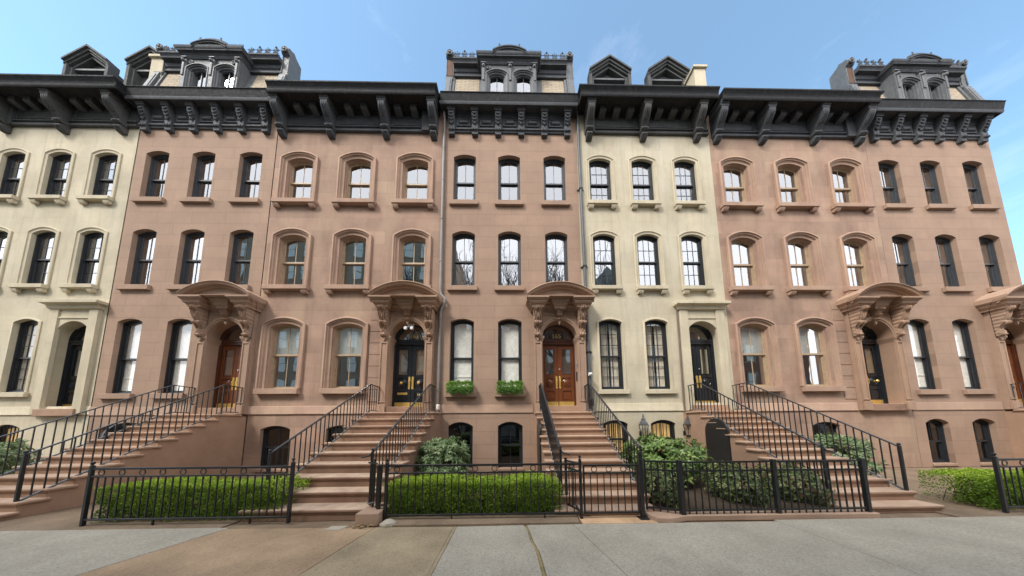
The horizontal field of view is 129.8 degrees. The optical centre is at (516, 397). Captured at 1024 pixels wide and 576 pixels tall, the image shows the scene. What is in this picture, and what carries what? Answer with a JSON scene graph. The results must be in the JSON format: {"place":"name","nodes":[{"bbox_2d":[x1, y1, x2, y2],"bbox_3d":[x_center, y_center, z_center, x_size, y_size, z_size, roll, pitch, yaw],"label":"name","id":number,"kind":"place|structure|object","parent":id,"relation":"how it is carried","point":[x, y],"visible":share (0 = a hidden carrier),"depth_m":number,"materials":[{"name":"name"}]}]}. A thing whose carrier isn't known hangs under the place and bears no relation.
{"place":"outdoors","nodes":[
{"label":"outdoors","id":0,"kind":"place"},
{"bbox_2d":[388,473,549,517],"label":"garden soil","id":1,"kind":"structure","parent":0,"point":[490,474],"depth_m":5.30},
{"bbox_2d":[415,435,470,485],"bbox_3d":[-2.013,1.678,6.416,1.603,1.376,1.437,0,-6,-1],"label":"leafy shrub","id":2,"kind":"object","parent":1,"relation":"on","point":[441,455],"visible":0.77,"depth_m":6.16,"materials":[{"name":"green plant"}]},
{"bbox_2d":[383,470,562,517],"bbox_3d":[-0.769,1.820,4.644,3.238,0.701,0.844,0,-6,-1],"label":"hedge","id":3,"kind":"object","parent":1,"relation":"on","point":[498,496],"visible":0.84,"depth_m":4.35,"materials":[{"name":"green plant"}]},
{"bbox_2d":[0,0,1023,283],"label":"sky","id":4,"kind":"structure","parent":0,"point":[789,44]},
{"bbox_2d":[225,484,951,566],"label":"pavement base","id":5,"kind":"object","parent":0,"point":[283,524],"depth_m":4.10,"materials":[{"name":"stone"}]},
{"bbox_2d":[0,44,163,465],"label":"row house","id":6,"kind":"structure","parent":5,"relation":"on","point":[69,136],"depth_m":8.78,"materials":[{"name":"beige stone"}]},
{"bbox_2d":[0,147,29,204],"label":"window","id":7,"kind":"structure","parent":6,"relation":"in","point":[7,179],"depth_m":9.06,"materials":[{"name":"beige stone"}]},
{"bbox_2d":[0,317,41,396],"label":"window","id":8,"kind":"structure","parent":6,"relation":"in","point":[23,360],"depth_m":8.38,"materials":[{"name":"beige glass"}]},
{"bbox_2d":[8,226,60,292],"bbox_3d":[-17.223,-4.986,8.687,1.130,2.559,0.365,0,-6,-1],"label":"window","id":9,"kind":"structure","parent":6,"relation":"in","point":[20,284],"depth_m":8.71,"materials":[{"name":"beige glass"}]},
{"bbox_2d":[27,148,75,204],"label":"window","id":10,"kind":"structure","parent":6,"relation":"in","point":[39,196],"depth_m":9.05,"materials":[{"name":"beige stone"}]},
{"bbox_2d":[58,227,108,292],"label":"window","id":11,"kind":"structure","parent":6,"relation":"in","point":[69,285],"depth_m":8.74,"materials":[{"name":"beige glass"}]},
{"bbox_2d":[75,149,122,204],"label":"window","id":12,"kind":"structure","parent":6,"relation":"in","point":[83,199],"depth_m":9.08,"materials":[{"name":"beige stone"}]},
{"bbox_2d":[0,528,228,575],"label":"pavement slab","id":13,"kind":"structure","parent":5,"relation":"on","point":[54,553],"depth_m":3.31,"materials":[{"name":"concrete"}]},
{"bbox_2d":[0,476,273,530],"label":"areaway","id":14,"kind":"object","parent":5,"relation":"on","point":[65,519],"visible":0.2,"depth_m":4.13,"materials":[{"name":"concrete"}]},
{"bbox_2d":[0,438,43,474],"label":"leafy shrub","id":15,"kind":"object","parent":14,"relation":"on","point":[11,456],"visible":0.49,"depth_m":6.40,"materials":[{"name":"green plant"}]},
{"bbox_2d":[0,414,245,520],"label":"stoop","id":16,"kind":"object","parent":14,"relation":"on","point":[216,440],"visible":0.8,"depth_m":6.12,"materials":[{"name":"brown stone"}]},
{"bbox_2d":[0,385,194,475],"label":"stair railing","id":17,"kind":"object","parent":16,"relation":"on","point":[42,442],"visible":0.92,"depth_m":6.07,"materials":[{"name":"metal"}]},
{"bbox_2d":[13,385,242,501],"bbox_3d":[-9.272,0.913,6.274,0.054,2.941,3.517,0,-6,-1],"label":"stair railing","id":18,"kind":"object","parent":16,"relation":"on","point":[21,475],"visible":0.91,"depth_m":5.47,"materials":[{"name":"metal"}]},
{"bbox_2d":[79,458,295,526],"bbox_3d":[-5.564,1.591,4.093,3.440,1.085,0.060,0,-6,-1],"label":"front fence","id":19,"kind":"object","parent":14,"relation":"on","point":[84,519],"visible":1,"depth_m":4.08,"materials":[{"name":"metal"}]},
{"bbox_2d":[91,473,314,522],"bbox_3d":[-5.768,1.847,4.556,3.238,0.701,0.844,0,-6,-1],"label":"hedge","id":20,"kind":"object","parent":14,"relation":"on","point":[196,497],"visible":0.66,"depth_m":4.24,"materials":[{"name":"green plant"}]},
{"bbox_2d":[86,37,300,465],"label":"row house","id":21,"kind":"structure","parent":5,"relation":"on","point":[188,304],"depth_m":8.92,"materials":[{"name":"brown stone"}]},
{"bbox_2d":[96,320,141,398],"bbox_3d":[-13.638,-1.372,8.419,1.095,2.864,0.361,0,-6,-1],"label":"window","id":22,"kind":"structure","parent":21,"relation":"in","point":[130,338],"depth_m":8.54,"materials":[{"name":"glass"}]},
{"bbox_2d":[115,232,156,289],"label":"window","id":23,"kind":"structure","parent":21,"relation":"in","point":[134,284],"depth_m":8.88,"materials":[{"name":"black glass"}]},
{"bbox_2d":[131,155,168,202],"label":"window","id":24,"kind":"structure","parent":21,"relation":"in","point":[148,198],"depth_m":9.23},
{"bbox_2d":[149,320,191,398],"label":"window","id":25,"kind":"structure","parent":21,"relation":"in","point":[181,330],"depth_m":8.58,"materials":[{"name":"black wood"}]},
{"bbox_2d":[165,232,204,289],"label":"window","id":26,"kind":"structure","parent":21,"relation":"in","point":[188,240],"depth_m":8.93,"materials":[{"name":"black glass"}]},
{"bbox_2d":[179,155,214,203],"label":"window","id":27,"kind":"structure","parent":21,"relation":"in","point":[195,199],"depth_m":9.27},
{"bbox_2d":[216,346,238,407],"bbox_3d":[-10.449,-0.770,8.657,0.609,2.300,0.121,0,-6,-1],"label":"door leaf","id":28,"kind":"structure","parent":21,"relation":"in","point":[229,358],"depth_m":8.68,"materials":[{"name":"brown wood"}]},
{"bbox_2d":[228,156,261,203],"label":"window","id":29,"kind":"structure","parent":21,"relation":"in","point":[242,199],"depth_m":9.29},
{"bbox_2d":[77,527,374,575],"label":"pavement slab","id":30,"kind":"structure","parent":5,"relation":"on","point":[268,552],"depth_m":3.08,"materials":[{"name":"beige concrete"}]},
{"bbox_2d":[238,412,440,521],"bbox_3d":[-3.704,1.341,6.235,2.366,2.040,3.955,0,-6,-1],"label":"stoop","id":31,"kind":"object","parent":5,"relation":"on","point":[339,470],"visible":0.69,"depth_m":5.29,"materials":[{"name":"stone"}]},
{"bbox_2d":[265,384,379,496],"bbox_3d":[-4.667,0.884,6.316,0.054,2.941,3.597,0,-6,-1],"label":"stair railing","id":32,"kind":"object","parent":31,"relation":"on","point":[270,452],"visible":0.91,"depth_m":5.74,"materials":[{"name":"metal"}]},
{"bbox_2d":[361,384,435,504],"bbox_3d":[-2.840,0.873,6.334,0.210,2.941,3.626,0,-6,-1],"label":"stair railing","id":33,"kind":"object","parent":31,"relation":"on","point":[429,387],"visible":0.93,"depth_m":5.80,"materials":[{"name":"metal"}]},
{"bbox_2d":[242,79,442,473],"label":"row house","id":34,"kind":"structure","parent":5,"relation":"on","point":[350,287],"depth_m":8.88,"materials":[{"name":"brown stone"}]},
{"bbox_2d":[253,426,289,471],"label":"window","id":35,"kind":"structure","parent":34,"relation":"in","point":[274,436],"depth_m":8.31,"materials":[{"name":"black glass"}]},
{"bbox_2d":[253,316,306,394],"bbox_3d":[-8.239,-1.492,8.493,1.510,2.779,0.401,0,-6,-1],"label":"window","id":36,"kind":"structure","parent":34,"relation":"in","point":[284,342],"depth_m":8.52,"materials":[{"name":"brown glass"}]},
{"bbox_2d":[261,227,312,294],"bbox_3d":[-8.285,-5.004,8.849,1.570,2.579,0.420,0,-6,-1],"label":"window","id":37,"kind":"structure","parent":34,"relation":"in","point":[267,288],"depth_m":8.81,"materials":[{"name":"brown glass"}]},
{"bbox_2d":[271,151,318,208],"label":"window","id":38,"kind":"structure","parent":34,"relation":"in","point":[277,201],"depth_m":9.16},
{"bbox_2d":[319,317,368,393],"bbox_3d":[-6.029,-1.504,8.532,1.510,2.779,0.401,0,-6,-1],"label":"window","id":39,"kind":"structure","parent":34,"relation":"in","point":[347,341],"depth_m":8.56,"materials":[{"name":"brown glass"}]},
{"bbox_2d":[324,228,371,294],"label":"window","id":40,"kind":"structure","parent":34,"relation":"in","point":[331,287],"depth_m":8.86,"materials":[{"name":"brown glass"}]},
{"bbox_2d":[331,151,376,208],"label":"window","id":41,"kind":"structure","parent":34,"relation":"in","point":[337,201],"depth_m":9.19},
{"bbox_2d":[394,345,412,406],"bbox_3d":[-4.159,-0.808,8.730,0.609,2.300,0.195,0,-6,-1],"label":"door leaf","id":42,"kind":"structure","parent":34,"relation":"in","point":[404,352],"depth_m":8.77,"materials":[{"name":"black paint"}]},
{"bbox_2d":[390,228,431,287],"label":"window","id":43,"kind":"structure","parent":34,"relation":"in","point":[400,233],"depth_m":8.94,"materials":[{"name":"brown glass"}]},
{"bbox_2d":[391,152,434,209],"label":"window","id":44,"kind":"structure","parent":34,"relation":"in","point":[396,202],"depth_m":9.24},
{"bbox_2d":[410,345,424,406],"bbox_3d":[-3.538,-0.811,8.740,0.609,2.300,0.195,0,-6,-1],"label":"door leaf","id":45,"kind":"structure","parent":34,"relation":"in","point":[417,376],"depth_m":8.79,"materials":[{"name":"black paint"}]},
{"bbox_2d":[299,527,453,575],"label":"pavement slab","id":46,"kind":"structure","parent":5,"relation":"on","point":[397,551],"depth_m":3.06,"materials":[{"name":"beige concrete"}]},
{"bbox_2d":[387,514,579,526],"bbox_3d":[-0.581,2.103,4.112,3.319,0.058,0.405,0,-6,-1],"label":"fence coping","id":47,"kind":"object","parent":5,"relation":"on","point":[461,521],"visible":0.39,"depth_m":4.03,"materials":[{"name":"stone"}]},
{"bbox_2d":[383,455,582,520],"bbox_3d":[-0.565,1.564,4.181,3.440,1.085,0.060,0,-6,-1],"label":"front fence","id":48,"kind":"object","parent":47,"relation":"on","point":[385,514],"visible":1,"depth_m":4.17,"materials":[{"name":"metal"}]},
{"bbox_2d":[432,525,541,575],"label":"pavement slab","id":49,"kind":"structure","parent":5,"relation":"on","point":[506,550],"depth_m":3.06,"materials":[{"name":"concrete"}]},
{"bbox_2d":[437,43,595,471],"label":"row house","id":50,"kind":"structure","parent":5,"relation":"on","point":[518,295],"depth_m":9.09,"materials":[{"name":"brown stone"}]},
{"bbox_2d":[436,111,446,412],"bbox_3d":[-2.677,-4.351,8.720,0.322,13.725,0.220,0,-6,-1],"label":"downpipe","id":51,"kind":"object","parent":50,"relation":"attached to","point":[441,268],"visible":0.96,"depth_m":8.78,"materials":[{"name":"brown metal"}]},
{"bbox_2d":[444,320,476,396],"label":"window","id":52,"kind":"structure","parent":50,"relation":"in","point":[462,331],"depth_m":8.79,"materials":[{"name":"clear glass"}]},
{"bbox_2d":[447,234,477,290],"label":"window","id":53,"kind":"structure","parent":50,"relation":"in","point":[453,287],"depth_m":9.09,"materials":[{"name":"clear glass"}]},
{"bbox_2d":[449,158,478,205],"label":"window","id":54,"kind":"structure","parent":50,"relation":"in","point":[452,202],"depth_m":9.44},
{"bbox_2d":[495,234,524,290],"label":"window","id":55,"kind":"structure","parent":50,"relation":"in","point":[499,287],"depth_m":9.13,"materials":[{"name":"clear glass"}]},
{"bbox_2d":[494,320,525,396],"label":"window","id":56,"kind":"structure","parent":50,"relation":"in","point":[509,331],"depth_m":8.82,"materials":[{"name":"clear glass"}]},
{"bbox_2d":[497,422,523,470],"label":"window","id":57,"kind":"structure","parent":50,"relation":"in","point":[510,434],"depth_m":8.45,"materials":[{"name":"black glass"}]},
{"bbox_2d":[543,345,558,405],"bbox_3d":[1.229,-0.833,8.862,0.609,2.300,0.121,0,-6,-1],"label":"door leaf","id":58,"kind":"structure","parent":50,"relation":"in","point":[550,358],"depth_m":8.87,"materials":[{"name":"brown wood"}]},
{"bbox_2d":[557,345,573,405],"bbox_3d":[1.850,-0.837,8.873,0.609,2.300,0.121,0,-6,-1],"label":"door leaf","id":59,"kind":"structure","parent":50,"relation":"in","point":[565,383],"depth_m":8.88,"materials":[{"name":"brown wood"}]},
{"bbox_2d":[527,524,626,575],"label":"pavement slab","id":60,"kind":"structure","parent":5,"relation":"on","point":[567,549],"depth_m":3.06,"materials":[{"name":"concrete"}]},
{"bbox_2d":[534,411,659,516],"bbox_3d":[1.585,1.322,6.323,1.906,2.020,3.963,0,-6,-1],"label":"stoop","id":61,"kind":"object","parent":5,"relation":"on","point":[583,435],"visible":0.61,"depth_m":5.75,"materials":[{"name":"brown stone"}]},
{"bbox_2d":[539,383,569,494],"bbox_3d":[0.905,0.856,6.439,0.210,2.941,3.546,0,-6,-1],"label":"stair railing","id":62,"kind":"object","parent":61,"relation":"on","point":[546,415],"visible":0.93,"depth_m":5.78,"materials":[{"name":"metal"}]},
{"bbox_2d":[584,383,644,493],"bbox_3d":[2.406,0.850,6.480,0.054,2.941,3.517,0,-6,-1],"label":"stair railing","id":63,"kind":"object","parent":61,"relation":"on","point":[589,405],"visible":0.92,"depth_m":5.99,"materials":[{"name":"metal"}]},
{"bbox_2d":[578,515,657,523],"bbox_3d":[1.714,2.099,4.119,1.249,0.036,0.330,0,-6,-1],"label":"gate apron","id":64,"kind":"object","parent":5,"relation":"on","point":[615,519],"visible":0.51,"depth_m":4.09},
{"bbox_2d":[636,452,649,519],"bbox_3d":[2.185,1.524,4.202,0.160,1.130,0.160,0,-6,-1],"label":"gate post","id":65,"kind":"object","parent":64,"relation":"on","point":[642,516],"visible":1,"depth_m":4.20,"materials":[{"name":"metal"}]},
{"bbox_2d":[582,464,639,513],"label":"gate","id":66,"kind":"structure","parent":65,"relation":"attached to","point":[610,473],"depth_m":4.21,"materials":[{"name":"metal"}]},
{"bbox_2d":[576,54,736,468],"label":"row house","id":67,"kind":"structure","parent":5,"relation":"on","point":[652,253],"depth_m":9.13,"materials":[{"name":"beige stone"}]},
{"bbox_2d":[576,110,591,403],"bbox_3d":[2.526,-4.474,8.833,0.320,13.817,0.218,0,-6,-1],"label":"downpipe","id":68,"kind":"object","parent":67,"relation":"attached to","point":[584,266],"visible":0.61,"depth_m":8.97,"materials":[{"name":"metal"}]},
{"bbox_2d":[585,155,617,209],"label":"window","id":69,"kind":"structure","parent":67,"relation":"in","point":[610,169],"depth_m":9.43,"materials":[{"name":"beige stone"}]},
{"bbox_2d":[589,230,622,293],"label":"window","id":70,"kind":"structure","parent":67,"relation":"in","point":[615,253],"depth_m":9.08,"materials":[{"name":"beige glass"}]},
{"bbox_2d":[597,317,629,393],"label":"window","id":71,"kind":"structure","parent":67,"relation":"in","point":[616,335],"depth_m":8.79,"materials":[{"name":"beige glass"}]},
{"bbox_2d":[628,155,661,209],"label":"window","id":72,"kind":"structure","parent":67,"relation":"in","point":[653,201],"depth_m":9.45,"materials":[{"name":"beige stone"}]},
{"bbox_2d":[633,230,668,293],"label":"window","id":73,"kind":"structure","parent":67,"relation":"in","point":[662,287],"depth_m":9.11,"materials":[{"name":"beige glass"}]},
{"bbox_2d":[642,317,677,393],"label":"window","id":74,"kind":"structure","parent":67,"relation":"in","point":[661,353],"depth_m":8.81,"materials":[{"name":"beige glass"}]},
{"bbox_2d":[670,156,705,209],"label":"window","id":75,"kind":"structure","parent":67,"relation":"in","point":[697,201],"depth_m":9.47,"materials":[{"name":"beige stone"}]},
{"bbox_2d":[677,231,714,293],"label":"window","id":76,"kind":"structure","parent":67,"relation":"in","point":[709,288],"depth_m":9.13,"materials":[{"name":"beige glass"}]},
{"bbox_2d":[695,345,715,402],"bbox_3d":[7.089,-0.866,8.963,0.609,2.300,0.115,0,-6,-1],"label":"door leaf","id":77,"kind":"structure","parent":67,"relation":"in","point":[703,352],"depth_m":9.00,"materials":[{"name":"black paint"}]},
{"bbox_2d":[573,521,922,575],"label":"pavement slab","id":78,"kind":"structure","parent":5,"relation":"on","point":[773,548],"depth_m":3.07,"materials":[{"name":"concrete"}]},
{"bbox_2d":[645,509,880,522],"bbox_3d":[4.253,2.049,4.197,3.970,0.095,0.410,0,-6,-1],"label":"curb stone","id":79,"kind":"object","parent":5,"relation":"on","point":[663,516],"visible":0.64,"depth_m":4.10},
{"bbox_2d":[643,458,872,514],"bbox_3d":[4.240,1.579,4.198,3.851,0.990,0.212,-1,-6,1],"label":"corner fence","id":80,"kind":"object","parent":79,"relation":"on","point":[778,508],"visible":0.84,"depth_m":4.20,"materials":[{"name":"metal"}]},
{"bbox_2d":[683,410,944,512],"bbox_3d":[6.824,1.294,6.415,1.906,2.020,3.963,0,-6,-1],"label":"stoop","id":81,"kind":"object","parent":5,"relation":"on","point":[720,439],"visible":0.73,"depth_m":6.13,"materials":[{"name":"brown stone"}]},
{"bbox_2d":[705,418,731,475],"bbox_3d":[5.898,1.469,7.016,0.055,1.730,0.800,0,-6,-1],"label":"under stair door","id":82,"kind":"structure","parent":81,"relation":"in","point":[718,445],"depth_m":6.98,"materials":[{"name":"black paint"}]},
{"bbox_2d":[688,382,834,489],"bbox_3d":[6.144,0.828,6.532,0.210,2.941,3.546,0,-6,-1],"label":"stair railing","id":83,"kind":"object","parent":81,"relation":"on","point":[824,464],"visible":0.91,"depth_m":5.92,"materials":[{"name":"metal"}]},
{"bbox_2d":[731,382,908,490],"bbox_3d":[7.645,0.821,6.572,0.054,2.941,3.517,0,-6,-1],"label":"stair railing","id":84,"kind":"object","parent":81,"relation":"on","point":[902,468],"visible":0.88,"depth_m":5.70,"materials":[{"name":"metal"}]},
{"bbox_2d":[707,87,923,467],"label":"row house","id":85,"kind":"structure","parent":5,"relation":"on","point":[819,307],"depth_m":9.15,"materials":[{"name":"brown stone"}]},
{"bbox_2d":[717,156,763,211],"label":"window","id":86,"kind":"structure","parent":85,"relation":"in","point":[756,205],"depth_m":9.46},
{"bbox_2d":[725,231,774,295],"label":"window","id":87,"kind":"structure","parent":85,"relation":"in","point":[768,290],"depth_m":9.12,"materials":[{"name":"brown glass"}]},
{"bbox_2d":[733,317,785,391],"bbox_3d":[8.758,-1.585,8.793,1.510,2.779,0.401,0,-6,-1],"label":"window","id":88,"kind":"structure","parent":85,"relation":"in","point":[754,341],"depth_m":8.83,"materials":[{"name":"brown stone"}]},
{"bbox_2d":[772,157,819,212],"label":"window","id":89,"kind":"structure","parent":85,"relation":"in","point":[813,206],"depth_m":9.49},
{"bbox_2d":[781,231,832,295],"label":"window","id":90,"kind":"structure","parent":85,"relation":"in","point":[826,290],"depth_m":9.17,"materials":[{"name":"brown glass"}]},
{"bbox_2d":[792,317,846,391],"bbox_3d":[10.968,-1.597,8.831,1.510,2.779,0.401,0,-6,-1],"label":"window","id":91,"kind":"structure","parent":85,"relation":"in","point":[810,334],"depth_m":8.86,"materials":[{"name":"brown stone"}]},
{"bbox_2d":[826,157,875,212],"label":"window","id":92,"kind":"structure","parent":85,"relation":"in","point":[853,204],"depth_m":9.54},
{"bbox_2d":[837,231,882,294],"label":"window","id":93,"kind":"structure","parent":85,"relation":"in","point":[864,266],"depth_m":9.24,"materials":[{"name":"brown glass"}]},
{"bbox_2d":[862,345,883,403],"bbox_3d":[13.459,-0.904,9.040,0.609,2.300,0.195,0,-6,-1],"label":"door leaf","id":94,"kind":"structure","parent":85,"relation":"in","point":[868,350],"depth_m":9.08,"materials":[{"name":"black paint"}]},
{"bbox_2d":[774,516,1023,575],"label":"pavement slab","id":95,"kind":"structure","parent":5,"relation":"on","point":[960,546],"depth_m":3.31,"materials":[{"name":"concrete"}]},
{"bbox_2d":[829,52,1023,466],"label":"row house","id":96,"kind":"structure","parent":5,"relation":"on","point":[948,249],"depth_m":9.39,"materials":[{"name":"brown stone"}]},
{"bbox_2d":[878,163,914,209],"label":"window","id":97,"kind":"structure","parent":96,"relation":"in","point":[896,205],"depth_m":9.74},
{"bbox_2d":[908,320,950,394],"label":"window","id":98,"kind":"structure","parent":96,"relation":"in","point":[925,377],"depth_m":9.05,"materials":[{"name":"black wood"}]},
{"bbox_2d":[920,164,956,209],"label":"window","id":99,"kind":"structure","parent":96,"relation":"in","point":[934,188],"depth_m":9.77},
{"bbox_2d":[926,419,959,465],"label":"window","id":100,"kind":"structure","parent":96,"relation":"in","point":[935,431],"depth_m":8.72,"materials":[{"name":"black glass"}]},
{"bbox_2d":[935,237,974,291],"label":"window","id":101,"kind":"structure","parent":96,"relation":"in","point":[950,264],"depth_m":9.43,"materials":[{"name":"black glass"}]},
{"bbox_2d":[952,320,997,393],"bbox_3d":[16.762,-1.538,8.954,1.095,2.864,0.361,0,-6,-1],"label":"window","id":102,"kind":"structure","parent":96,"relation":"in","point":[969,372],"depth_m":9.07,"materials":[{"name":"black wood"}]},
{"bbox_2d":[972,419,1005,465],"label":"window","id":103,"kind":"structure","parent":96,"relation":"in","point":[983,438],"depth_m":8.75,"materials":[{"name":"black glass"}]},
{"bbox_2d":[871,467,1023,516],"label":"areaway","id":104,"kind":"object","parent":5,"relation":"on","point":[953,508],"visible":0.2,"depth_m":5.25,"materials":[{"name":"stone"}]},
{"bbox_2d":[810,431,887,475],"bbox_3d":[8.885,1.619,6.608,1.603,1.376,1.437,0,-6,-1],"label":"leafy shrub","id":105,"kind":"object","parent":104,"relation":"on","point":[859,444],"visible":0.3,"depth_m":6.32,"materials":[{"name":"green plant"}]},
{"bbox_2d":[916,467,1023,510],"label":"hedge","id":106,"kind":"object","parent":104,"relation":"on","point":[985,481],"visible":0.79,"depth_m":4.66,"materials":[{"name":"green plant"}]},
{"bbox_2d":[991,453,1023,512],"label":"front fence","id":107,"kind":"object","parent":104,"relation":"on","point":[995,459],"visible":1,"depth_m":4.34,"materials":[{"name":"metal"}]},
{"bbox_2d":[1005,409,1023,465],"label":"stoop","id":108,"kind":"object","parent":104,"relation":"on","point":[1015,420],"visible":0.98,"depth_m":8.46,"materials":[{"name":"brown stone"}]},
{"bbox_2d":[650,477,825,510],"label":"garden soil","id":109,"kind":"structure","parent":0,"point":[712,498],"depth_m":4.84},
{"bbox_2d":[630,462,686,508],"bbox_3d":[2.878,1.779,5.051,1.038,0.851,1.201,-3,-6,22],"label":"ivy shrub","id":110,"kind":"object","parent":109,"relation":"on","point":[662,486],"visible":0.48,"depth_m":4.72,"materials":[{"name":"green plant"}]},
{"bbox_2d":[619,432,716,484],"bbox_3d":[3.933,1.657,6.465,2.697,1.469,1.873,0,-6,-1],"label":"laurel shrub","id":111,"kind":"object","parent":109,"relation":"on","point":[672,450],"visible":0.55,"depth_m":6.00,"materials":[{"name":"green plant"}]},
{"bbox_2d":[701,460,773,507],"bbox_3d":[4.578,1.770,5.081,1.038,0.851,1.201,-3,-6,22],"label":"ivy shrub","id":112,"kind":"object","parent":109,"relation":"on","point":[738,487],"visible":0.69,"depth_m":4.84,"materials":[{"name":"green plant"}]},
{"bbox_2d":[755,462,837,506],"bbox_3d":[5.778,1.763,5.102,1.038,0.851,1.201,-3,-6,22],"label":"ivy shrub","id":113,"kind":"object","parent":109,"relation":"on","point":[799,483],"visible":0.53,"depth_m":4.81,"materials":[{"name":"green plant"}]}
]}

